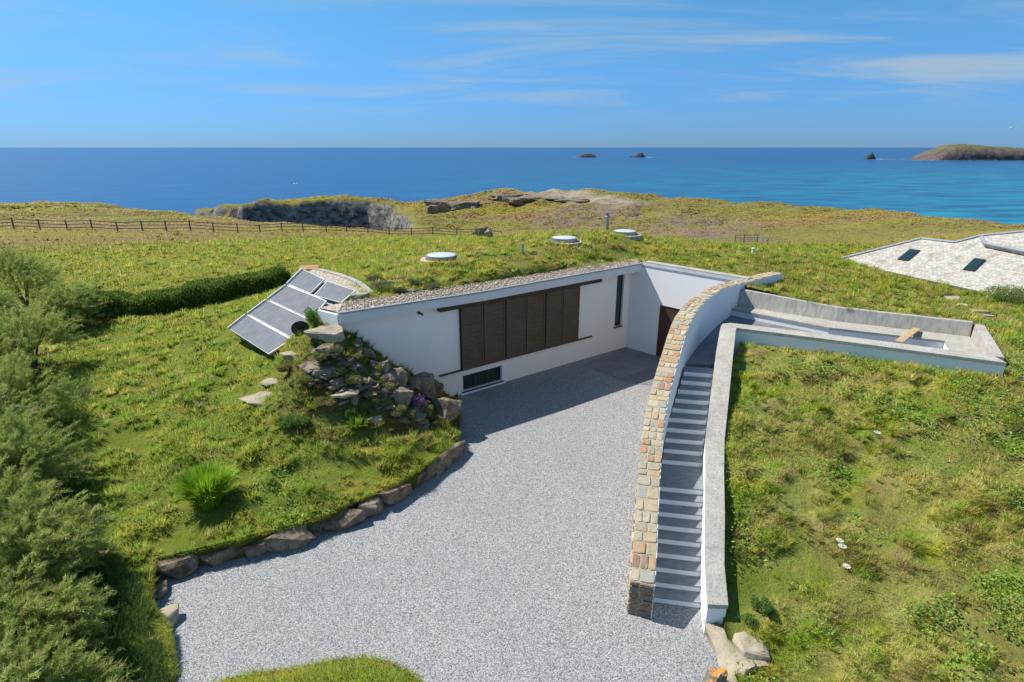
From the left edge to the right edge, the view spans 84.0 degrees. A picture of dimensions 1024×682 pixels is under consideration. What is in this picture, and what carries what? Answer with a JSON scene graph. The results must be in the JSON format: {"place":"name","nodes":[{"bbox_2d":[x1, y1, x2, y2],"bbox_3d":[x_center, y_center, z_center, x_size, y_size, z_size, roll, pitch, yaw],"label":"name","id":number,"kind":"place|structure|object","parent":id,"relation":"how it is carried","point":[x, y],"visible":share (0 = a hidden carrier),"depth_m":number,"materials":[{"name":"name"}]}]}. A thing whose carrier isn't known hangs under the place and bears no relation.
{"place":"outdoors","nodes":[
{"label":"outdoors","id":0,"kind":"place"},
{"bbox_2d":[0,188,1023,681],"bbox_3d":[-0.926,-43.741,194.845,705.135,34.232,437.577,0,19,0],"label":"ground","id":1,"kind":"structure","parent":0,"point":[360,212],"depth_m":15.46,"materials":[{"name":"plant"}]},
{"bbox_2d":[0,277,25,320],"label":"tamarisk shrub","id":2,"kind":"object","parent":1,"relation":"on","point":[8,302],"visible":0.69,"depth_m":26.30,"materials":[{"name":"green plant"}]},
{"bbox_2d":[0,330,38,369],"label":"tamarisk shrub","id":3,"kind":"object","parent":1,"relation":"on","point":[4,348],"visible":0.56,"depth_m":19.92,"materials":[{"name":"green plant"}]},
{"bbox_2d":[0,382,61,446],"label":"tamarisk shrub","id":4,"kind":"object","parent":1,"relation":"on","point":[23,413],"visible":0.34,"depth_m":16.10,"materials":[{"name":"green plant"}]},
{"bbox_2d":[0,244,71,306],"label":"tamarisk shrub","id":5,"kind":"object","parent":1,"relation":"on","point":[12,262],"visible":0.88,"depth_m":28.79,"materials":[{"name":"green plant"}]},
{"bbox_2d":[0,448,73,545],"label":"tamarisk shrub","id":6,"kind":"object","parent":1,"relation":"on","point":[6,481],"visible":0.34,"depth_m":13.03,"materials":[{"name":"green plant"}]},
{"bbox_2d":[0,297,88,370],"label":"tamarisk shrub","id":7,"kind":"object","parent":1,"relation":"on","point":[16,328],"visible":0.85,"depth_m":21.70,"materials":[{"name":"green plant"}]},
{"bbox_2d":[0,347,94,428],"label":"tamarisk shrub","id":8,"kind":"object","parent":1,"relation":"on","point":[13,381],"visible":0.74,"depth_m":17.51,"materials":[{"name":"green plant"}]},
{"bbox_2d":[0,402,95,506],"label":"tamarisk shrub","id":9,"kind":"object","parent":1,"relation":"on","point":[38,444],"visible":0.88,"depth_m":14.51,"materials":[{"name":"green plant"}]},
{"bbox_2d":[0,620,100,681],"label":"tamarisk shrub","id":10,"kind":"object","parent":1,"relation":"on","point":[20,662],"visible":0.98,"depth_m":9.39,"materials":[{"name":"green plant"}]},
{"bbox_2d":[0,552,103,657],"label":"tamarisk shrub","id":11,"kind":"object","parent":1,"relation":"on","point":[11,595],"visible":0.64,"depth_m":10.64,"materials":[{"name":"green plant"}]},
{"bbox_2d":[0,572,121,668],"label":"tamarisk shrub","id":12,"kind":"object","parent":1,"relation":"on","point":[86,610],"visible":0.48,"depth_m":10.55,"materials":[{"name":"green plant"}]},
{"bbox_2d":[0,475,122,588],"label":"tamarisk shrub","id":13,"kind":"object","parent":1,"relation":"on","point":[68,535],"visible":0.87,"depth_m":11.94,"materials":[{"name":"green plant"}]},
{"bbox_2d":[24,272,111,327],"bbox_3d":[-20.705,-1.724,26.260,3.176,2.724,3.237,0,19,0],"label":"tamarisk shrub","id":14,"kind":"object","parent":1,"relation":"on","point":[74,300],"visible":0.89,"depth_m":26.12,"materials":[{"name":"green plant"}]},
{"bbox_2d":[39,645,145,681],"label":"tamarisk shrub","id":15,"kind":"object","parent":1,"relation":"on","point":[98,671],"visible":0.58,"depth_m":9.94,"materials":[{"name":"green plant"}]},
{"bbox_2d":[32,366,188,681],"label":"long grass","id":16,"kind":"structure","parent":1,"relation":"on","point":[109,583],"depth_m":12.10,"materials":[{"name":"green plant"}]},
{"bbox_2d":[152,580,167,599],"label":"rock","id":17,"kind":"object","parent":1,"relation":"on","point":[161,591],"visible":0.74,"depth_m":12.70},
{"bbox_2d":[159,603,178,630],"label":"rock","id":18,"kind":"object","parent":1,"relation":"on","point":[171,611],"visible":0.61,"depth_m":12.00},
{"bbox_2d":[155,553,199,579],"bbox_3d":[-7.913,5.391,13.326,1.069,0.623,0.518,-7,19,-18],"label":"rock","id":19,"kind":"object","parent":1,"relation":"on","point":[180,567],"visible":0.85,"depth_m":13.22,"materials":[{"name":"stone"}]},
{"bbox_2d":[78,263,291,317],"bbox_3d":[-16.610,-2.480,29.140,10.137,2.327,2.534,-6,20,-18],"label":"hedge","id":20,"kind":"object","parent":1,"relation":"on","point":[188,293],"visible":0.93,"depth_m":28.54,"materials":[{"name":"green plant"}]},
{"bbox_2d":[162,457,242,509],"bbox_3d":[-7.938,3.719,14.775,1.988,1.152,2.063,0,19,0],"label":"spiky plant","id":21,"kind":"object","parent":1,"relation":"on","point":[202,487],"visible":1,"depth_m":14.58,"materials":[{"name":"green plant"}]},
{"bbox_2d":[198,547,243,566],"bbox_3d":[-7.100,5.210,13.772,1.240,0.518,0.534,-4,23,-17],"label":"rock","id":22,"kind":"object","parent":1,"relation":"on","point":[213,559],"visible":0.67,"depth_m":13.62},
{"bbox_2d":[0,218,501,235],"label":"timber fence","id":23,"kind":"object","parent":1,"relation":"on","point":[213,226],"visible":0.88,"depth_m":63.26,"materials":[{"name":"wood"}]},
{"bbox_2d":[241,540,266,557],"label":"rock","id":24,"kind":"object","parent":1,"relation":"on","point":[255,549],"visible":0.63,"depth_m":13.88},
{"bbox_2d":[239,391,272,406],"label":"rock","id":25,"kind":"object","parent":1,"relation":"on","point":[252,399],"visible":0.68,"depth_m":18.06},
{"bbox_2d":[260,378,277,385],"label":"rock","id":26,"kind":"object","parent":1,"relation":"on","point":[267,382],"visible":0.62,"depth_m":18.62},
{"bbox_2d":[275,359,294,371],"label":"scrub clump","id":27,"kind":"object","parent":1,"relation":"on","point":[286,365],"visible":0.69,"depth_m":18.46,"materials":[{"name":"green plant"}]},
{"bbox_2d":[280,351,295,359],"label":"rock","id":28,"kind":"object","parent":1,"relation":"on","point":[289,355],"visible":0.71,"depth_m":18.94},
{"bbox_2d":[262,524,315,552],"bbox_3d":[-5.598,5.010,14.287,1.289,0.650,0.504,-9,18,-18],"label":"rock","id":29,"kind":"object","parent":1,"relation":"on","point":[290,539],"visible":0.89,"depth_m":14.12,"materials":[{"name":"stone"}]},
{"bbox_2d":[277,413,300,428],"bbox_3d":[-6.671,2.395,17.018,0.703,0.349,0.593,-7,20,-21],"label":"herb clump","id":30,"kind":"object","parent":1,"relation":"on","point":[289,421],"visible":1,"depth_m":16.93,"materials":[{"name":"green plant"}]},
{"bbox_2d":[227,268,361,353],"bbox_3d":[-8.308,-1.239,22.851,5.692,2.430,4.714,16,25,39],"label":"array base","id":31,"kind":"object","parent":1,"relation":"on","point":[332,278],"visible":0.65,"depth_m":23.29,"materials":[{"name":"metal"}]},
{"bbox_2d":[230,315,286,354],"bbox_3d":[-9.544,0.002,21.488,0.810,1.003,4.287,-17,25,-40],"label":"solar panel","id":32,"kind":"object","parent":31,"relation":"on","point":[262,337],"visible":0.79,"depth_m":21.22,"materials":[{"name":"glass"}]},
{"bbox_2d":[249,301,305,336],"bbox_3d":[-8.912,-0.601,21.938,0.867,1.061,4.317,-17,25,-40],"label":"solar panel","id":33,"kind":"object","parent":31,"relation":"on","point":[277,317],"visible":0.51,"depth_m":21.92,"materials":[{"name":"glass"}]},
{"bbox_2d":[269,286,326,317],"bbox_3d":[-8.444,-1.304,22.569,0.912,1.052,3.998,-17,25,-40],"label":"solar panel","id":34,"kind":"object","parent":31,"relation":"on","point":[294,300],"visible":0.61,"depth_m":22.46,"materials":[{"name":"glass"}]},
{"bbox_2d":[288,269,324,293],"bbox_3d":[-8.592,-2.175,23.823,0.910,1.143,2.594,-15,24,-38],"label":"solar panel","id":35,"kind":"object","parent":31,"relation":"on","point":[306,281],"visible":0.8,"depth_m":23.60,"materials":[{"name":"glass"}]},
{"bbox_2d":[314,281,355,302],"bbox_3d":[-6.967,-1.675,22.174,0.820,0.872,2.407,-17,25,-41],"label":"solar panel","id":36,"kind":"object","parent":31,"relation":"on","point":[327,290],"visible":0.8,"depth_m":21.99,"materials":[{"name":"glass"}]},
{"bbox_2d":[291,321,307,334],"bbox_3d":[-7.363,-0.197,19.868,0.412,1.095,0.480,10,21,28],"label":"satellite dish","id":37,"kind":"object","parent":1,"relation":"on","point":[298,326],"visible":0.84,"depth_m":19.71,"materials":[{"name":"metal"}]},
{"bbox_2d":[295,414,309,426],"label":"herb clump","id":38,"kind":"object","parent":1,"relation":"on","point":[304,420],"visible":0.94,"depth_m":17.05,"materials":[{"name":"green plant"}]},
{"bbox_2d":[144,426,460,675],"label":"edge turf","id":39,"kind":"structure","parent":1,"relation":"on","point":[162,614],"depth_m":13.29,"materials":[{"name":"green plant"}]},
{"bbox_2d":[296,372,316,384],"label":"scrub clump","id":40,"kind":"object","parent":1,"relation":"on","point":[303,378],"visible":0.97,"depth_m":17.69,"materials":[{"name":"green plant"}]},
{"bbox_2d":[304,306,321,326],"bbox_3d":[-6.764,-0.825,19.464,0.826,0.673,0.830,0,19,0],"label":"shrub","id":41,"kind":"object","parent":1,"relation":"on","point":[311,316],"visible":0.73,"depth_m":19.27,"materials":[{"name":"green plant"}]},
{"bbox_2d":[308,522,323,536],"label":"rock","id":42,"kind":"object","parent":1,"relation":"on","point":[316,530],"visible":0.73,"depth_m":14.64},
{"bbox_2d":[312,351,332,361],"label":"scrub clump","id":43,"kind":"object","parent":1,"relation":"on","point":[320,356],"visible":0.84,"depth_m":17.74,"materials":[{"name":"green plant"}]},
{"bbox_2d":[302,325,344,342],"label":"rock","id":44,"kind":"object","parent":1,"relation":"on","point":[332,333],"visible":0.96,"depth_m":18.38,"materials":[{"name":"stone"}]},
{"bbox_2d":[311,366,335,380],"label":"rock","id":45,"kind":"object","parent":1,"relation":"on","point":[318,373],"visible":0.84,"depth_m":17.68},
{"bbox_2d":[315,343,333,352],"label":"rubble stone","id":46,"kind":"object","parent":1,"relation":"on","point":[322,348],"visible":0.89,"depth_m":17.90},
{"bbox_2d":[313,394,336,406],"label":"scrub clump","id":47,"kind":"object","parent":1,"relation":"on","point":[320,400],"visible":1,"depth_m":17.41,"materials":[{"name":"green plant"}]},
{"bbox_2d":[324,345,343,355],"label":"herb clump","id":48,"kind":"object","parent":1,"relation":"on","point":[336,349],"visible":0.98,"depth_m":17.92,"materials":[{"name":"green plant"}]},
{"bbox_2d":[331,366,347,376],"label":"scrub clump","id":49,"kind":"object","parent":1,"relation":"on","point":[341,370],"visible":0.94,"depth_m":17.83,"materials":[{"name":"green plant"}]},
{"bbox_2d":[314,268,371,292],"bbox_3d":[-6.986,-2.288,23.937,0.563,0.764,5.856,-14,23,-36],"label":"curved stone edging","id":50,"kind":"object","parent":1,"relation":"on","point":[352,279],"visible":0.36,"depth_m":23.88,"materials":[{"name":"stone"}]},
{"bbox_2d":[330,391,356,397],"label":"rock","id":51,"kind":"object","parent":1,"relation":"on","point":[346,394],"visible":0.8,"depth_m":17.53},
{"bbox_2d":[322,508,366,530],"bbox_3d":[-4.495,4.771,15.051,1.282,0.637,0.560,-3,17,-18],"label":"rock","id":52,"kind":"object","parent":1,"relation":"on","point":[346,518],"visible":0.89,"depth_m":14.93,"materials":[{"name":"stone"}]},
{"bbox_2d":[337,357,354,366],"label":"rock","id":53,"kind":"object","parent":1,"relation":"on","point":[343,362],"visible":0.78,"depth_m":18.09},
{"bbox_2d":[346,388,359,405],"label":"rock","id":54,"kind":"object","parent":1,"relation":"on","point":[353,401],"visible":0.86,"depth_m":17.70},
{"bbox_2d":[345,370,361,383],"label":"scrub clump","id":55,"kind":"object","parent":1,"relation":"on","point":[350,378],"visible":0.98,"depth_m":17.83,"materials":[{"name":"green plant"}]},
{"bbox_2d":[343,412,371,427],"bbox_3d":[-4.752,2.383,17.393,1.022,0.480,1.040,-12,22,-32],"label":"fern","id":56,"kind":"object","parent":1,"relation":"on","point":[361,422],"visible":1,"depth_m":17.35,"materials":[{"name":"green plant"}]},
{"bbox_2d":[353,337,362,350],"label":"rock","id":57,"kind":"object","parent":1,"relation":"on","point":[357,344],"visible":0.55,"depth_m":18.82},
{"bbox_2d":[349,292,368,301],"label":"rock","id":58,"kind":"object","parent":1,"relation":"on","point":[356,296],"visible":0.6,"depth_m":21.17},
{"bbox_2d":[361,347,374,358],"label":"rock","id":59,"kind":"object","parent":1,"relation":"on","point":[370,353],"visible":0.57,"depth_m":19.12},
{"bbox_2d":[358,496,382,516],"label":"rock","id":60,"kind":"object","parent":1,"relation":"on","point":[372,506],"visible":0.82,"depth_m":15.39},
{"bbox_2d":[370,278,392,290],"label":"scrub clump","id":61,"kind":"object","parent":1,"relation":"on","point":[380,284],"visible":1,"depth_m":21.60,"materials":[{"name":"green plant"}]},
{"bbox_2d":[379,359,391,373],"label":"rock","id":62,"kind":"object","parent":1,"relation":"on","point":[386,365],"visible":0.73,"depth_m":18.72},
{"bbox_2d":[377,483,411,503],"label":"rock","id":63,"kind":"object","parent":1,"relation":"on","point":[397,494],"visible":0.88,"depth_m":15.95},
{"bbox_2d":[381,367,407,387],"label":"rock","id":64,"kind":"object","parent":1,"relation":"on","point":[398,377],"visible":0.62,"depth_m":18.70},
{"bbox_2d":[384,404,406,416],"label":"scrub clump","id":65,"kind":"object","parent":1,"relation":"on","point":[399,408],"visible":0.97,"depth_m":18.06,"materials":[{"name":"green plant"}]},
{"bbox_2d":[393,386,413,408],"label":"rock","id":66,"kind":"object","parent":1,"relation":"on","point":[402,395],"visible":0.68,"depth_m":18.44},
{"bbox_2d":[410,393,426,407],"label":"flowering plant","id":67,"kind":"object","parent":1,"relation":"on","point":[417,400],"visible":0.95,"depth_m":18.87,"materials":[{"name":"purple plant"}]},
{"bbox_2d":[406,371,435,399],"bbox_3d":[-3.387,1.671,20.034,1.451,1.168,0.988,-1,17,16],"label":"rock","id":68,"kind":"object","parent":1,"relation":"on","point":[423,383],"visible":0.48,"depth_m":19.61,"materials":[{"name":"stone"}]},
{"bbox_2d":[416,465,435,486],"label":"rock","id":69,"kind":"object","parent":1,"relation":"on","point":[427,473],"visible":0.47,"depth_m":16.97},
{"bbox_2d":[418,404,433,415],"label":"scrub clump","id":70,"kind":"object","parent":1,"relation":"on","point":[429,408],"visible":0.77,"depth_m":18.93,"materials":[{"name":"green plant"}]},
{"bbox_2d":[154,347,718,681],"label":"gravel drive","id":71,"kind":"structure","parent":1,"relation":"on","point":[499,550],"depth_m":13.25,"materials":[{"name":"gravel"}]},
{"bbox_2d":[208,650,427,681],"bbox_3d":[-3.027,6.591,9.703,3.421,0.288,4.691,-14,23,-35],"label":"grass verge","id":72,"kind":"object","parent":71,"relation":"on","point":[342,678],"depth_m":10.70,"materials":[{"name":"plant"}]},
{"bbox_2d":[317,259,751,395],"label":"earth sheltered house","id":73,"kind":"structure","parent":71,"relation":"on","point":[465,339],"depth_m":24.00,"materials":[{"name":"paint"}]},
{"bbox_2d":[460,366,505,395],"bbox_3d":[-1.232,1.601,23.630,2.243,0.822,0.300,-14,23,-35],"label":"window","id":74,"kind":"structure","parent":73,"relation":"in","point":[493,374],"depth_m":23.69,"materials":[{"name":"black glass"}]},
{"bbox_2d":[614,275,622,327],"bbox_3d":[5.143,-1.948,27.479,0.570,2.649,0.230,-14,23,-35],"label":"window","id":75,"kind":"structure","parent":73,"relation":"in","point":[620,277],"depth_m":27.60,"materials":[{"name":"black glass"}]},
{"bbox_2d":[656,305,679,355],"bbox_3d":[7.861,-0.211,26.159,0.080,2.500,2.607,-17,25,-40],"label":"door","id":76,"kind":"structure","parent":73,"relation":"in","point":[667,314],"depth_m":26.70,"materials":[{"name":"wood"}]},
{"bbox_2d":[654,366,713,607],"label":"staircase","id":77,"kind":"structure","parent":71,"relation":"on","point":[678,566],"depth_m":14.07,"materials":[{"name":"concrete"}]},
{"bbox_2d":[627,272,782,617],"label":"stone wall","id":78,"kind":"structure","parent":71,"relation":"on","point":[700,316],"depth_m":15.10,"materials":[{"name":"stone"}]},
{"bbox_2d":[702,667,727,681],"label":"rock","id":79,"kind":"object","parent":71,"relation":"on","point":[716,674],"visible":1,"depth_m":10.41,"materials":[{"name":"stone"}]},
{"bbox_2d":[430,415,444,425],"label":"herb clump","id":80,"kind":"object","parent":1,"relation":"on","point":[438,420],"visible":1,"depth_m":18.88,"materials":[{"name":"green plant"}]},
{"bbox_2d":[420,252,456,262],"bbox_3d":[-3.184,-3.703,25.771,2.040,0.505,2.040,0,19,0],"label":"skylight","id":81,"kind":"object","parent":1,"relation":"on","point":[441,256],"visible":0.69,"depth_m":25.33,"materials":[{"name":"metal"}]},
{"bbox_2d":[427,204,450,213],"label":"rock outcrop","id":82,"kind":"object","parent":1,"relation":"on","point":[437,209],"visible":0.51,"depth_m":141.65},
{"bbox_2d":[434,379,443,396],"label":"rock","id":83,"kind":"object","parent":1,"relation":"on","point":[439,386],"visible":0.22,"depth_m":21.35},
{"bbox_2d":[432,397,461,421],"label":"rock","id":84,"kind":"object","parent":1,"relation":"on","point":[449,409],"visible":0.75,"depth_m":19.37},
{"bbox_2d":[431,440,464,475],"bbox_3d":[-2.114,3.735,18.033,0.550,0.740,1.993,6,17,23],"label":"rock","id":85,"kind":"object","parent":1,"relation":"on","point":[449,457],"visible":0.85,"depth_m":17.77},
{"bbox_2d":[424,199,480,212],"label":"rock outcrop","id":86,"kind":"object","parent":1,"relation":"on","point":[457,205],"visible":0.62,"depth_m":143.18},
{"bbox_2d":[488,194,523,202],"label":"rock outcrop","id":87,"kind":"object","parent":1,"relation":"on","point":[501,197],"visible":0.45,"depth_m":147.45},
{"bbox_2d":[0,188,1023,250],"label":"heath","id":88,"kind":"object","parent":1,"relation":"on","point":[772,215],"visible":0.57,"depth_m":102.62,"materials":[{"name":"green plant"}]},
{"bbox_2d":[505,195,539,204],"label":"rock outcrop","id":89,"kind":"object","parent":1,"relation":"on","point":[521,200],"visible":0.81,"depth_m":144.19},
{"bbox_2d":[22,318,1023,681],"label":"ground cover","id":90,"kind":"object","parent":1,"relation":"on","point":[980,642],"visible":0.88,"depth_m":14.05,"materials":[{"name":"green plant"}]},
{"bbox_2d":[547,235,581,245],"bbox_3d":[2.585,-4.936,28.262,1.920,0.505,1.920,0,19,0],"label":"skylight","id":91,"kind":"object","parent":1,"relation":"on","point":[574,240],"visible":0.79,"depth_m":27.75,"materials":[{"name":"metal"}]},
{"bbox_2d":[555,197,589,202],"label":"rock outcrop","id":92,"kind":"object","parent":1,"relation":"on","point":[576,199],"visible":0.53,"depth_m":141.10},
{"bbox_2d":[613,229,641,239],"bbox_3d":[6.079,-5.730,30.681,1.880,0.505,1.880,0,19,0],"label":"skylight","id":93,"kind":"object","parent":1,"relation":"on","point":[633,234],"visible":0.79,"depth_m":30.18,"materials":[{"name":"metal"}]},
{"bbox_2d":[704,619,768,675],"bbox_3d":[4.367,6.161,11.245,0.841,0.560,1.236,-2,19,-4],"label":"rock","id":94,"kind":"object","parent":1,"relation":"on","point":[723,647],"visible":0.63,"depth_m":11.00,"materials":[{"name":"stone"}]},
{"bbox_2d":[732,631,770,661],"bbox_3d":[4.683,6.035,11.280,0.673,0.517,1.005,4,19,11],"label":"rock","id":95,"kind":"object","parent":1,"relation":"on","point":[746,647],"visible":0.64,"depth_m":10.95,"materials":[{"name":"stone"}]},
{"bbox_2d":[742,611,760,630],"bbox_3d":[4.783,5.592,11.400,0.306,0.256,0.408,-8,21,-23],"label":"shrub","id":96,"kind":"object","parent":1,"relation":"on","point":[750,620],"visible":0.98,"depth_m":11.37,"materials":[{"name":"green plant"}]},
{"bbox_2d":[734,234,789,243],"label":"timber fence","id":97,"kind":"object","parent":1,"relation":"on","point":[757,237],"visible":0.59,"depth_m":72.50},
{"bbox_2d":[750,595,774,613],"bbox_3d":[5.064,5.310,11.485,0.456,0.320,0.476,0,19,0],"label":"shrub","id":98,"kind":"object","parent":1,"relation":"on","point":[763,605],"visible":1,"depth_m":11.49,"materials":[{"name":"green plant"}]},
{"bbox_2d":[700,323,1006,633],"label":"parapet wall","id":99,"kind":"structure","parent":1,"relation":"on","point":[714,600],"depth_m":16.03,"materials":[{"name":"concrete"}]},
{"bbox_2d":[737,289,1004,360],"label":"concrete retaining wall","id":100,"kind":"structure","parent":1,"relation":"on","point":[982,339],"depth_m":20.47,"materials":[{"name":"concrete"}]},
{"bbox_2d":[841,230,1023,295],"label":"stone roofed house","id":101,"kind":"structure","parent":1,"relation":"on","point":[981,262],"depth_m":31.53,"materials":[{"name":"stone"}]},
{"bbox_2d":[984,284,1023,303],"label":"shrub","id":102,"kind":"object","parent":1,"relation":"on","point":[1010,296],"visible":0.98,"depth_m":25.75,"materials":[{"name":"green plant"}]},
{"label":"rock","id":103,"kind":"object","parent":1,"relation":"on","visible":0},
{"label":"rubble stone","id":104,"kind":"object","parent":103,"relation":"on","visible":0},
{"bbox_2d":[328,375,345,384],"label":"rubble stone","id":105,"kind":"object","parent":104,"relation":"on","point":[339,379],"visible":0.88,"depth_m":17.76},
{"bbox_2d":[0,148,1023,224],"bbox_3d":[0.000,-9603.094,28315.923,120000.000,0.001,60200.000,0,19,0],"label":"sea","id":106,"kind":"structure","parent":0,"point":[191,181],"depth_m":736.12,"materials":[{"name":"liquid"}]},
{"bbox_2d":[0,0,1023,147],"label":"sky","id":107,"kind":"structure","parent":0,"point":[74,73],"materials":[{"name":"blue"}]},
{"bbox_2d":[584,348,660,385],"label":"paving","id":108,"kind":"structure","parent":0,"point":[629,366],"depth_m":26.16,"materials":[{"name":"concrete"}]},
{"bbox_2d":[685,316,814,371],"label":"terrace floor","id":109,"kind":"structure","parent":0,"point":[703,354],"depth_m":19.43,"materials":[{"name":"concrete"}]},
{"bbox_2d":[731,306,979,353],"bbox_3d":[12.528,-0.382,20.454,3.243,0.340,8.344,-14,23,-35],"label":"concrete bench","id":110,"kind":"object","parent":109,"relation":"on","point":[918,338],"visible":0.67,"depth_m":20.10,"materials":[{"name":"concrete"}]},
{"bbox_2d":[895,327,920,342],"bbox_3d":[12.912,-0.210,18.523,0.220,0.434,3.510,17,25,40],"label":"plank","id":111,"kind":"object","parent":110,"relation":"on","point":[907,335],"visible":1,"depth_m":18.28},
{"bbox_2d":[909,144,1023,159],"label":"headland","id":112,"kind":"structure","parent":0,"point":[960,152],"depth_m":1630.88,"materials":[{"name":"stone"}]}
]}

